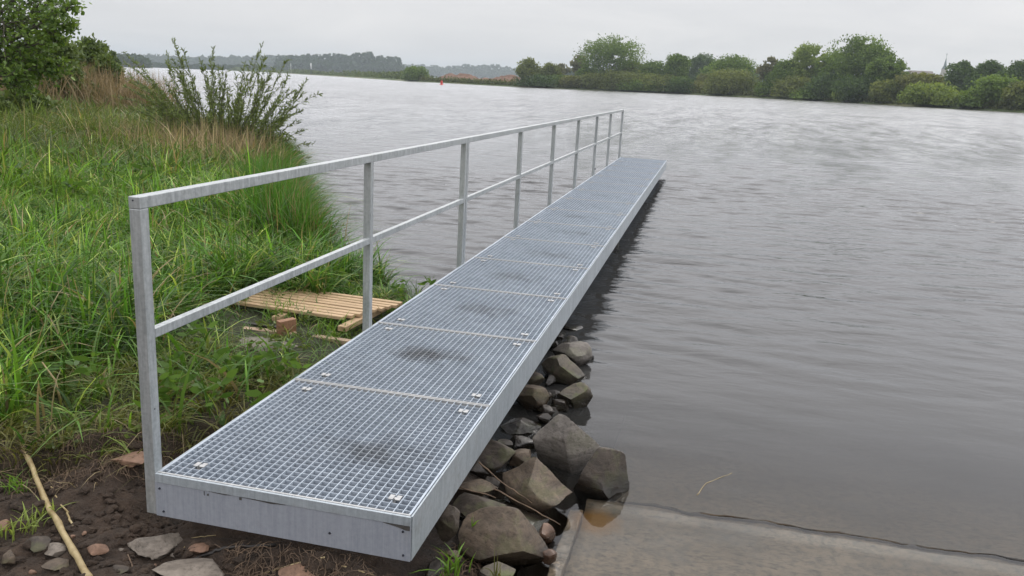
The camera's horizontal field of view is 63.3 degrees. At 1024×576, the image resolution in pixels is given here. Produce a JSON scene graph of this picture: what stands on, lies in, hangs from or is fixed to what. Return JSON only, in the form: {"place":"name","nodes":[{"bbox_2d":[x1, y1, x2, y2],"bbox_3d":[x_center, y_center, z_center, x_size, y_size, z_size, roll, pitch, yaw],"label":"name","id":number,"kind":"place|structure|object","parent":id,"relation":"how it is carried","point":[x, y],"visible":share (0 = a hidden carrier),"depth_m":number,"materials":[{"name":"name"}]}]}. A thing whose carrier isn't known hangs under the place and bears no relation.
{"place":"outdoors","nodes":[
{"label":"outdoors","id":0,"kind":"place"},
{"bbox_2d":[0,272,421,485],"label":"short grass","id":1,"kind":"structure","parent":0,"point":[383,293],"depth_m":4.20,"materials":[{"name":"plant"}]},
{"bbox_2d":[0,285,619,575],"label":"ground","id":2,"kind":"structure","parent":0,"point":[422,559],"depth_m":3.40,"materials":[{"name":"soil"}]},
{"bbox_2d":[0,469,32,494],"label":"grass tuft","id":3,"kind":"object","parent":2,"relation":"on","point":[13,484],"visible":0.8,"depth_m":3.33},
{"bbox_2d":[0,501,51,542],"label":"grass tuft","id":4,"kind":"object","parent":2,"relation":"on","point":[33,525],"visible":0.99,"depth_m":3.10,"materials":[{"name":"plant"}]},
{"bbox_2d":[25,536,50,552],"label":"stone","id":5,"kind":"object","parent":2,"relation":"on","point":[39,543],"visible":0.99,"depth_m":3.02,"materials":[{"name":"stone"}]},
{"bbox_2d":[0,0,91,99],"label":"overhanging tree","id":6,"kind":"object","parent":2,"relation":"on","point":[21,68],"visible":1,"depth_m":11.20,"materials":[{"name":"green plant"}]},
{"bbox_2d":[41,558,68,570],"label":"stone","id":7,"kind":"object","parent":2,"relation":"on","point":[55,564],"visible":0.96,"depth_m":2.93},
{"bbox_2d":[44,542,66,557],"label":"stone","id":8,"kind":"object","parent":2,"relation":"on","point":[56,549],"visible":0.99,"depth_m":3.01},
{"bbox_2d":[20,442,92,575],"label":"reed cane","id":9,"kind":"object","parent":2,"relation":"on","point":[74,553],"visible":0.92,"depth_m":3.13,"materials":[{"name":"plant"}]},
{"bbox_2d":[34,38,108,105],"bbox_3d":[-12.950,-6.033,24.127,2.254,2.520,2.295,5,14,12],"label":"bush","id":10,"kind":"object","parent":2,"relation":"on","point":[69,51],"visible":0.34,"depth_m":23.55,"materials":[{"name":"green plant"}]},
{"bbox_2d":[72,32,110,72],"bbox_3d":[-15.833,-7.972,30.678,1.989,2.878,2.065,5,14,12],"label":"bush","id":11,"kind":"object","parent":2,"relation":"on","point":[89,48],"visible":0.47,"depth_m":30.31,"materials":[{"name":"green plant"}]},
{"bbox_2d":[0,426,186,498],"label":"root fibres","id":12,"kind":"object","parent":2,"relation":"on","point":[66,473],"visible":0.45,"depth_m":3.48,"materials":[{"name":"plant"}]},
{"bbox_2d":[87,544,108,555],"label":"stone","id":13,"kind":"object","parent":2,"relation":"on","point":[96,549],"visible":1,"depth_m":2.98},
{"bbox_2d":[0,57,202,113],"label":"dry reeds","id":14,"kind":"object","parent":2,"relation":"on","point":[109,90],"visible":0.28,"depth_m":24.24,"materials":[{"name":"plant"}]},
{"bbox_2d":[88,53,125,87],"bbox_3d":[-13.111,-6.511,26.855,1.231,2.114,1.061,14,18,40],"label":"bush","id":15,"kind":"object","parent":2,"relation":"on","point":[104,58],"visible":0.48,"depth_m":26.53,"materials":[{"name":"green plant"}]},
{"bbox_2d":[0,401,214,518],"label":"dry stalks","id":16,"kind":"object","parent":2,"relation":"on","point":[83,446],"visible":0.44,"depth_m":3.52,"materials":[{"name":"plant"}]},
{"bbox_2d":[109,451,143,467],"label":"stone","id":17,"kind":"object","parent":2,"relation":"on","point":[134,459],"visible":0.88,"depth_m":3.48,"materials":[{"name":"stone"}]},
{"bbox_2d":[0,127,275,215],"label":"leafy weeds","id":18,"kind":"object","parent":2,"relation":"on","point":[103,183],"visible":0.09,"depth_m":9.21,"materials":[{"name":"green plant"}]},
{"bbox_2d":[127,533,182,559],"bbox_3d":[-1.310,0.965,3.093,0.193,0.099,0.130,-10,18,-40],"label":"stone","id":19,"kind":"object","parent":2,"relation":"on","point":[159,547],"visible":0.96,"depth_m":3.06,"materials":[{"name":"stone"}]},
{"bbox_2d":[24,110,313,170],"bbox_3d":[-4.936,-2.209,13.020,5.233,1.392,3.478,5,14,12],"label":"dry grass","id":20,"kind":"structure","parent":2,"relation":"on","point":[207,142],"depth_m":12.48,"materials":[{"name":"plant"}]},
{"bbox_2d":[152,558,224,575],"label":"stone","id":21,"kind":"object","parent":2,"relation":"on","point":[197,567],"visible":1,"depth_m":2.90,"materials":[{"name":"stone"}]},
{"bbox_2d":[188,542,208,553],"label":"stone","id":22,"kind":"object","parent":2,"relation":"on","point":[201,548],"visible":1,"depth_m":3.03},
{"bbox_2d":[4,284,406,470],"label":"leafy weeds","id":23,"kind":"object","parent":2,"relation":"on","point":[134,429],"visible":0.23,"depth_m":4.47,"materials":[{"name":"green plant"}]},
{"bbox_2d":[0,85,435,460],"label":"tall grass","id":24,"kind":"structure","parent":2,"relation":"on","point":[71,280],"depth_m":6.26,"materials":[{"name":"plant"}]},
{"bbox_2d":[0,191,436,425],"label":"leafy weeds","id":25,"kind":"object","parent":2,"relation":"on","point":[219,355],"visible":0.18,"depth_m":4.22,"materials":[{"name":"green plant"}]},
{"bbox_2d":[114,38,323,162],"bbox_3d":[-5.445,-3.028,15.085,4.539,2.929,1.906,5,14,12],"label":"willow shrub","id":26,"kind":"object","parent":2,"relation":"on","point":[182,112],"visible":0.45,"depth_m":14.87,"materials":[{"name":"green plant"}]},
{"bbox_2d":[191,543,275,558],"bbox_3d":[-1.044,0.968,3.041,0.349,0.050,0.045,-2,15,-16],"label":"black stick","id":27,"kind":"object","parent":2,"relation":"on","point":[229,547],"visible":0.77,"depth_m":3.05,"materials":[{"name":"black"}]},
{"bbox_2d":[239,337,296,351],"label":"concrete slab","id":28,"kind":"structure","parent":2,"relation":"on","point":[257,339],"depth_m":5.07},
{"bbox_2d":[276,317,295,335],"bbox_3d":[-1.437,0.251,5.292,0.044,0.105,0.120,18,21,39],"label":"wooden block","id":29,"kind":"object","parent":2,"relation":"on","point":[289,323],"depth_m":5.26,"materials":[{"name":"wood"}]},
{"bbox_2d":[278,563,314,575],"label":"stone","id":30,"kind":"object","parent":2,"relation":"on","point":[294,570],"visible":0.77,"depth_m":2.92,"materials":[{"name":"stone"}]},
{"bbox_2d":[241,200,362,261],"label":"leafy weeds","id":31,"kind":"object","parent":2,"relation":"on","point":[288,235],"visible":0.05,"depth_m":7.14,"materials":[{"name":"green plant"}]},
{"bbox_2d":[202,287,402,331],"bbox_3d":[-1.617,0.101,5.884,1.558,0.065,0.670,7,15,18],"label":"slatted panel","id":32,"kind":"object","parent":2,"relation":"on","point":[345,304],"visible":0.59,"depth_m":5.76,"materials":[{"name":"wood"}]},
{"bbox_2d":[214,541,390,575],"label":"root fibres","id":33,"kind":"object","parent":2,"relation":"on","point":[246,570],"visible":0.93,"depth_m":2.97,"materials":[{"name":"plant"}]},
{"bbox_2d":[205,123,419,255],"bbox_3d":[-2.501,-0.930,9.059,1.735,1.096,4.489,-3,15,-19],"label":"bank reeds","id":34,"kind":"object","parent":2,"relation":"on","point":[286,197],"visible":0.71,"depth_m":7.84,"materials":[{"name":"green plant"}]},
{"bbox_2d":[306,310,362,339],"bbox_3d":[-1.145,0.254,5.334,0.413,0.182,0.440,14,18,39],"label":"grass tuft","id":35,"kind":"object","parent":2,"relation":"on","point":[333,329],"visible":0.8,"depth_m":5.37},
{"bbox_2d":[128,109,666,561],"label":"landing pier","id":36,"kind":"structure","parent":2,"relation":"on","point":[377,443],"depth_m":3.85,"materials":[{"name":"metal"}]},
{"bbox_2d":[425,558,443,575],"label":"stone","id":37,"kind":"object","parent":2,"relation":"on","point":[434,565],"visible":0.7,"depth_m":3.25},
{"bbox_2d":[412,542,474,575],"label":"grass tuft","id":38,"kind":"object","parent":2,"relation":"on","point":[454,566],"visible":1,"depth_m":3.11,"materials":[{"name":"plant"}]},
{"bbox_2d":[434,505,459,541],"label":"stone","id":39,"kind":"object","parent":2,"relation":"on","point":[446,525],"visible":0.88,"depth_m":3.28,"materials":[{"name":"stone"}]},
{"bbox_2d":[427,543,481,575],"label":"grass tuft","id":40,"kind":"object","parent":2,"relation":"on","point":[471,572],"visible":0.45,"depth_m":3.31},
{"bbox_2d":[457,479,497,496],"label":"stone","id":41,"kind":"object","parent":2,"relation":"on","point":[482,486],"visible":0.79,"depth_m":3.74,"materials":[{"name":"stone"}]},
{"bbox_2d":[469,458,493,479],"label":"stone","id":42,"kind":"object","parent":2,"relation":"on","point":[478,470],"visible":0.41,"depth_m":4.05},
{"bbox_2d":[478,439,515,474],"bbox_3d":[-0.105,0.840,4.142,0.243,0.183,0.195,7,15,16],"label":"stone","id":43,"kind":"object","parent":2,"relation":"on","point":[494,456],"visible":0.61,"depth_m":4.07,"materials":[{"name":"stone"}]},
{"bbox_2d":[480,561,515,575],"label":"stone","id":44,"kind":"object","parent":2,"relation":"on","point":[506,570],"visible":0.91,"depth_m":3.15,"materials":[{"name":"stone"}]},
{"bbox_2d":[458,506,547,567],"bbox_3d":[-0.036,1.036,3.392,0.363,0.260,0.240,7,15,20],"label":"stone","id":45,"kind":"object","parent":2,"relation":"on","point":[511,536],"visible":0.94,"depth_m":3.35,"materials":[{"name":"stone"}]},
{"bbox_2d":[509,449,530,466],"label":"stone","id":46,"kind":"object","parent":2,"relation":"on","point":[519,457],"visible":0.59,"depth_m":4.14,"materials":[{"name":"stone"}]},
{"bbox_2d":[500,417,540,436],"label":"stone","id":47,"kind":"object","parent":2,"relation":"on","point":[523,426],"visible":0.94,"depth_m":4.66,"materials":[{"name":"stone"}]},
{"bbox_2d":[493,499,548,531],"bbox_3d":[0.009,1.035,3.727,0.331,0.088,0.347,10,16,28],"label":"stone","id":48,"kind":"object","parent":2,"relation":"on","point":[536,521],"visible":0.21,"depth_m":3.70,"materials":[{"name":"stone"}]},
{"bbox_2d":[453,492,506,516],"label":"stone","id":49,"kind":"object","parent":48,"relation":"on","point":[465,504],"visible":0.59,"depth_m":3.57,"materials":[{"name":"stone"}]},
{"bbox_2d":[510,435,535,454],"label":"stone","id":50,"kind":"object","parent":2,"relation":"on","point":[521,442],"visible":0.62,"depth_m":4.46,"materials":[{"name":"stone"}]},
{"bbox_2d":[503,456,572,513],"bbox_3d":[0.092,0.917,3.858,0.364,0.259,0.264,12,17,33],"label":"stone","id":51,"kind":"object","parent":2,"relation":"on","point":[538,484],"visible":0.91,"depth_m":3.78,"materials":[{"name":"stone"}]},
{"bbox_2d":[538,523,554,545],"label":"stone","id":52,"kind":"object","parent":2,"relation":"on","point":[546,532],"visible":0.79,"depth_m":3.55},
{"bbox_2d":[532,414,599,475],"bbox_3d":[0.306,0.788,4.330,0.322,0.309,0.264,12,17,33],"label":"stone","id":53,"kind":"object","parent":2,"relation":"on","point":[564,445],"visible":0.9,"depth_m":4.24,"materials":[{"name":"stone"}]},
{"bbox_2d":[564,499,1023,575],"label":"boat ramp","id":54,"kind":"object","parent":2,"relation":"on","point":[617,539],"visible":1,"depth_m":3.59,"materials":[{"name":"concrete"}]},
{"bbox_2d":[548,510,582,575],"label":"ramp kerb","id":55,"kind":"structure","parent":54,"relation":"on","point":[564,548],"depth_m":3.58,"materials":[{"name":"concrete"}]},
{"bbox_2d":[541,549,556,564],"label":"stone","id":56,"kind":"object","parent":55,"relation":"on","point":[550,556],"visible":0.97,"depth_m":3.37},
{"bbox_2d":[618,501,1023,564],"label":"ramp joint","id":57,"kind":"object","parent":54,"relation":"on","point":[903,545],"visible":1,"depth_m":3.73,"materials":[{"name":"concrete"}]},
{"bbox_2d":[1,0,1023,74],"label":"sky","id":58,"kind":"structure","parent":0,"point":[442,33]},
{"bbox_2d":[124,67,1023,480],"bbox_3d":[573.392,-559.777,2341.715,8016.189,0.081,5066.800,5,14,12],"label":"water","id":59,"kind":"structure","parent":0,"point":[826,285],"depth_m":10.44,"materials":[{"name":"liquid"}]},
{"bbox_2d":[532,405,559,419],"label":"stone","id":60,"kind":"object","parent":59,"relation":"in","point":[539,410],"visible":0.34,"depth_m":4.94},
{"bbox_2d":[516,385,548,410],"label":"stone","id":61,"kind":"object","parent":60,"relation":"on","point":[531,397],"visible":0.78,"depth_m":4.95,"materials":[{"name":"stone"}]},
{"bbox_2d":[541,354,584,384],"bbox_3d":[0.344,0.564,5.504,0.227,0.256,0.271,-4,16,-25],"label":"stone","id":62,"kind":"object","parent":59,"relation":"in","point":[563,369],"visible":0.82,"depth_m":5.42,"materials":[{"name":"stone"}]},
{"bbox_2d":[552,341,591,366],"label":"stone","id":63,"kind":"object","parent":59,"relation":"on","point":[578,353],"visible":0.84,"depth_m":5.79,"materials":[{"name":"stone"}]},
{"bbox_2d":[556,382,592,408],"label":"stone","id":64,"kind":"object","parent":59,"relation":"in","point":[576,395],"visible":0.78,"depth_m":5.05,"materials":[{"name":"stone"}]},
{"bbox_2d":[229,70,1023,112],"bbox_3d":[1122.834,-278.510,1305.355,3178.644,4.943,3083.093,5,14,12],"label":"bank","id":65,"kind":"structure","parent":0,"point":[972,108],"depth_m":233.50,"materials":[{"name":"plant"}]},
{"bbox_2d":[147,62,283,70],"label":"distant forest","id":66,"kind":"object","parent":65,"relation":"on","point":[164,65],"visible":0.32,"depth_m":976.76,"materials":[{"name":"green plant"}]},
{"bbox_2d":[120,53,314,66],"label":"distant forest","id":67,"kind":"object","parent":65,"relation":"on","point":[231,59],"visible":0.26,"depth_m":1713.51,"materials":[{"name":"green plant"}]},
{"bbox_2d":[230,67,433,78],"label":"bank scrub","id":68,"kind":"object","parent":65,"relation":"on","point":[386,74],"visible":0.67,"depth_m":497.71,"materials":[{"name":"plant"}]},
{"bbox_2d":[274,51,404,72],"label":"distant forest","id":69,"kind":"object","parent":65,"relation":"on","point":[363,61],"visible":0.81,"depth_m":1154.81,"materials":[{"name":"green plant"}]},
{"bbox_2d":[400,65,428,79],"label":"bush","id":70,"kind":"object","parent":65,"relation":"on","point":[413,73],"visible":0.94,"depth_m":327.67,"materials":[{"name":"green plant"}]},
{"bbox_2d":[403,63,539,78],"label":"distant forest","id":71,"kind":"object","parent":65,"relation":"on","point":[486,71],"visible":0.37,"depth_m":2020.46,"materials":[{"name":"green plant"}]},
{"bbox_2d":[513,56,542,82],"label":"tree","id":72,"kind":"object","parent":65,"relation":"on","point":[527,67],"visible":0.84,"depth_m":258.66,"materials":[{"name":"green plant"}]},
{"bbox_2d":[513,72,559,86],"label":"bush","id":73,"kind":"object","parent":65,"relation":"on","point":[541,80],"visible":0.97,"depth_m":255.52,"materials":[{"name":"green plant"}]},
{"bbox_2d":[540,62,563,75],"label":"tree","id":74,"kind":"object","parent":65,"relation":"on","point":[549,68],"visible":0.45,"depth_m":260.55,"materials":[{"name":"green plant"}]},
{"bbox_2d":[558,75,584,87],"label":"bush","id":75,"kind":"object","parent":65,"relation":"on","point":[568,80],"visible":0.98,"depth_m":253.53,"materials":[{"name":"green plant"}]},
{"bbox_2d":[572,71,605,88],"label":"bush","id":76,"kind":"object","parent":65,"relation":"on","point":[589,78],"visible":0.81,"depth_m":251.88,"materials":[{"name":"green plant"}]},
{"bbox_2d":[573,33,648,78],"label":"tree","id":77,"kind":"object","parent":65,"relation":"on","point":[597,55],"visible":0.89,"depth_m":256.31,"materials":[{"name":"green plant"}]},
{"bbox_2d":[597,68,649,88],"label":"bush","id":78,"kind":"object","parent":65,"relation":"on","point":[618,77],"visible":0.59,"depth_m":248.14,"materials":[{"name":"green plant"}]},
{"bbox_2d":[615,78,658,91],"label":"bush","id":79,"kind":"object","parent":65,"relation":"on","point":[630,86],"visible":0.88,"depth_m":244.36,"materials":[{"name":"green plant"}]},
{"bbox_2d":[629,59,666,76],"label":"tree","id":80,"kind":"object","parent":65,"relation":"on","point":[653,67],"visible":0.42,"depth_m":254.06,"materials":[{"name":"green plant"}]},
{"bbox_2d":[633,73,679,91],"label":"bush","id":81,"kind":"object","parent":65,"relation":"on","point":[659,80],"visible":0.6,"depth_m":244.81,"materials":[{"name":"green plant"}]},
{"bbox_2d":[659,75,695,92],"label":"bush","id":82,"kind":"object","parent":65,"relation":"on","point":[677,84],"visible":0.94,"depth_m":241.59,"materials":[{"name":"green plant"}]},
{"bbox_2d":[662,53,693,77],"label":"tree","id":83,"kind":"object","parent":65,"relation":"on","point":[678,64],"visible":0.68,"depth_m":249.23,"materials":[{"name":"green plant"}]},
{"bbox_2d":[687,52,716,80],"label":"tree","id":84,"kind":"object","parent":65,"relation":"on","point":[699,61],"visible":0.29,"depth_m":346.44,"materials":[{"name":"green plant"}]},
{"bbox_2d":[409,75,1023,110],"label":"bank herbs","id":85,"kind":"object","parent":65,"relation":"on","point":[993,106],"visible":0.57,"depth_m":234.57,"materials":[{"name":"plant"}]},
{"bbox_2d":[699,67,761,93],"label":"bush","id":86,"kind":"object","parent":65,"relation":"on","point":[722,81],"visible":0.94,"depth_m":227.56,"materials":[{"name":"green plant"}]},
{"bbox_2d":[705,53,759,90],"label":"tree","id":87,"kind":"object","parent":65,"relation":"on","point":[736,62],"visible":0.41,"depth_m":250.41,"materials":[{"name":"green plant"}]},
{"bbox_2d":[755,55,777,80],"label":"tree","id":88,"kind":"object","parent":65,"relation":"on","point":[765,68],"visible":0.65,"depth_m":220.65,"materials":[{"name":"green plant"}]},
{"bbox_2d":[753,67,790,95],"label":"bush","id":89,"kind":"object","parent":65,"relation":"on","point":[762,86],"visible":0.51,"depth_m":217.70,"materials":[{"name":"green plant"}]},
{"bbox_2d":[764,57,813,85],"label":"tree","id":90,"kind":"object","parent":65,"relation":"on","point":[786,65],"visible":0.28,"depth_m":216.15,"materials":[{"name":"green plant"}]},
{"bbox_2d":[769,73,815,96],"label":"bush","id":91,"kind":"object","parent":65,"relation":"on","point":[787,85],"visible":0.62,"depth_m":209.46,"materials":[{"name":"green plant"}]},
{"bbox_2d":[789,41,833,78],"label":"tree","id":92,"kind":"object","parent":65,"relation":"on","point":[803,57],"visible":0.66,"depth_m":212.63,"materials":[{"name":"green plant"}]},
{"bbox_2d":[800,70,850,98],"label":"bush","id":93,"kind":"object","parent":65,"relation":"on","point":[820,83],"visible":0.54,"depth_m":198.00,"materials":[{"name":"green plant"}]},
{"bbox_2d":[813,50,846,75],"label":"tree","id":94,"kind":"object","parent":65,"relation":"on","point":[822,69],"visible":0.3,"depth_m":205.89,"materials":[{"name":"green plant"}]},
{"bbox_2d":[821,33,893,80],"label":"tree","id":95,"kind":"object","parent":65,"relation":"on","point":[856,43],"visible":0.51,"depth_m":197.16,"materials":[{"name":"green plant"}]},
{"bbox_2d":[831,74,885,100],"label":"bush","id":96,"kind":"object","parent":65,"relation":"on","point":[852,87],"visible":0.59,"depth_m":185.90,"materials":[{"name":"green plant"}]},
{"bbox_2d":[853,45,898,78],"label":"tree","id":97,"kind":"object","parent":65,"relation":"on","point":[882,53],"visible":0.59,"depth_m":194.22,"materials":[{"name":"green plant"}]},
{"bbox_2d":[868,78,902,101],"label":"bush","id":98,"kind":"object","parent":65,"relation":"on","point":[888,90],"visible":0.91,"depth_m":177.07,"materials":[{"name":"green plant"}]},
{"bbox_2d":[864,55,910,84],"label":"tree","id":99,"kind":"object","parent":65,"relation":"on","point":[881,67],"visible":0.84,"depth_m":183.08,"materials":[{"name":"green plant"}]},
{"bbox_2d":[889,71,930,93],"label":"tree","id":100,"kind":"object","parent":65,"relation":"on","point":[912,78],"visible":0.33,"depth_m":173.69,"materials":[{"name":"green plant"}]},
{"bbox_2d":[896,80,963,105],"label":"bush","id":101,"kind":"object","parent":65,"relation":"on","point":[923,93],"visible":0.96,"depth_m":162.79,"materials":[{"name":"green plant"}]},
{"bbox_2d":[944,59,974,91],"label":"tree","id":102,"kind":"object","parent":65,"relation":"on","point":[959,73],"visible":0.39,"depth_m":205.84,"materials":[{"name":"green plant"}]},
{"bbox_2d":[960,59,1006,92],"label":"tree","id":103,"kind":"object","parent":65,"relation":"on","point":[987,67],"visible":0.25,"depth_m":199.84,"materials":[{"name":"green plant"}]},
{"bbox_2d":[957,73,1020,106],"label":"bush","id":104,"kind":"object","parent":65,"relation":"on","point":[990,87],"visible":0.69,"depth_m":151.10,"materials":[{"name":"green plant"}]},
{"bbox_2d":[994,59,1023,81],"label":"tree","id":105,"kind":"object","parent":65,"relation":"on","point":[1016,68],"visible":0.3,"depth_m":187.75,"materials":[{"name":"green plant"}]},
{"bbox_2d":[1001,80,1023,108],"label":"bush","id":106,"kind":"object","parent":65,"relation":"on","point":[1013,93],"visible":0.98,"depth_m":144.60,"materials":[{"name":"green plant"}]},
{"bbox_2d":[614,431,1023,559],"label":"shallow water","id":107,"kind":"structure","parent":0,"point":[970,514],"depth_m":4.38,"materials":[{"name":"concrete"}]},
{"bbox_2d":[573,447,628,503],"bbox_3d":[0.438,0.922,4.046,0.241,0.311,0.197,11,16,31],"label":"stone","id":108,"kind":"object","parent":107,"relation":"on","point":[603,476],"visible":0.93,"depth_m":3.99,"materials":[{"name":"stone"}]},
{"bbox_3d":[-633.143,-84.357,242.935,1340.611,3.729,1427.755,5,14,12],"label":"left bank","id":109,"kind":"structure","parent":0,"visible":0},
{"bbox_2d":[0,53,63,115],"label":"bush","id":110,"kind":"object","parent":109,"relation":"on","point":[11,98],"visible":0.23,"depth_m":17.91,"materials":[{"name":"green plant"}]},
{"bbox_2d":[117,53,152,67],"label":"distant forest","id":111,"kind":"object","parent":109,"relation":"on","point":[140,59],"visible":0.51,"depth_m":694.47,"materials":[{"name":"green plant"}]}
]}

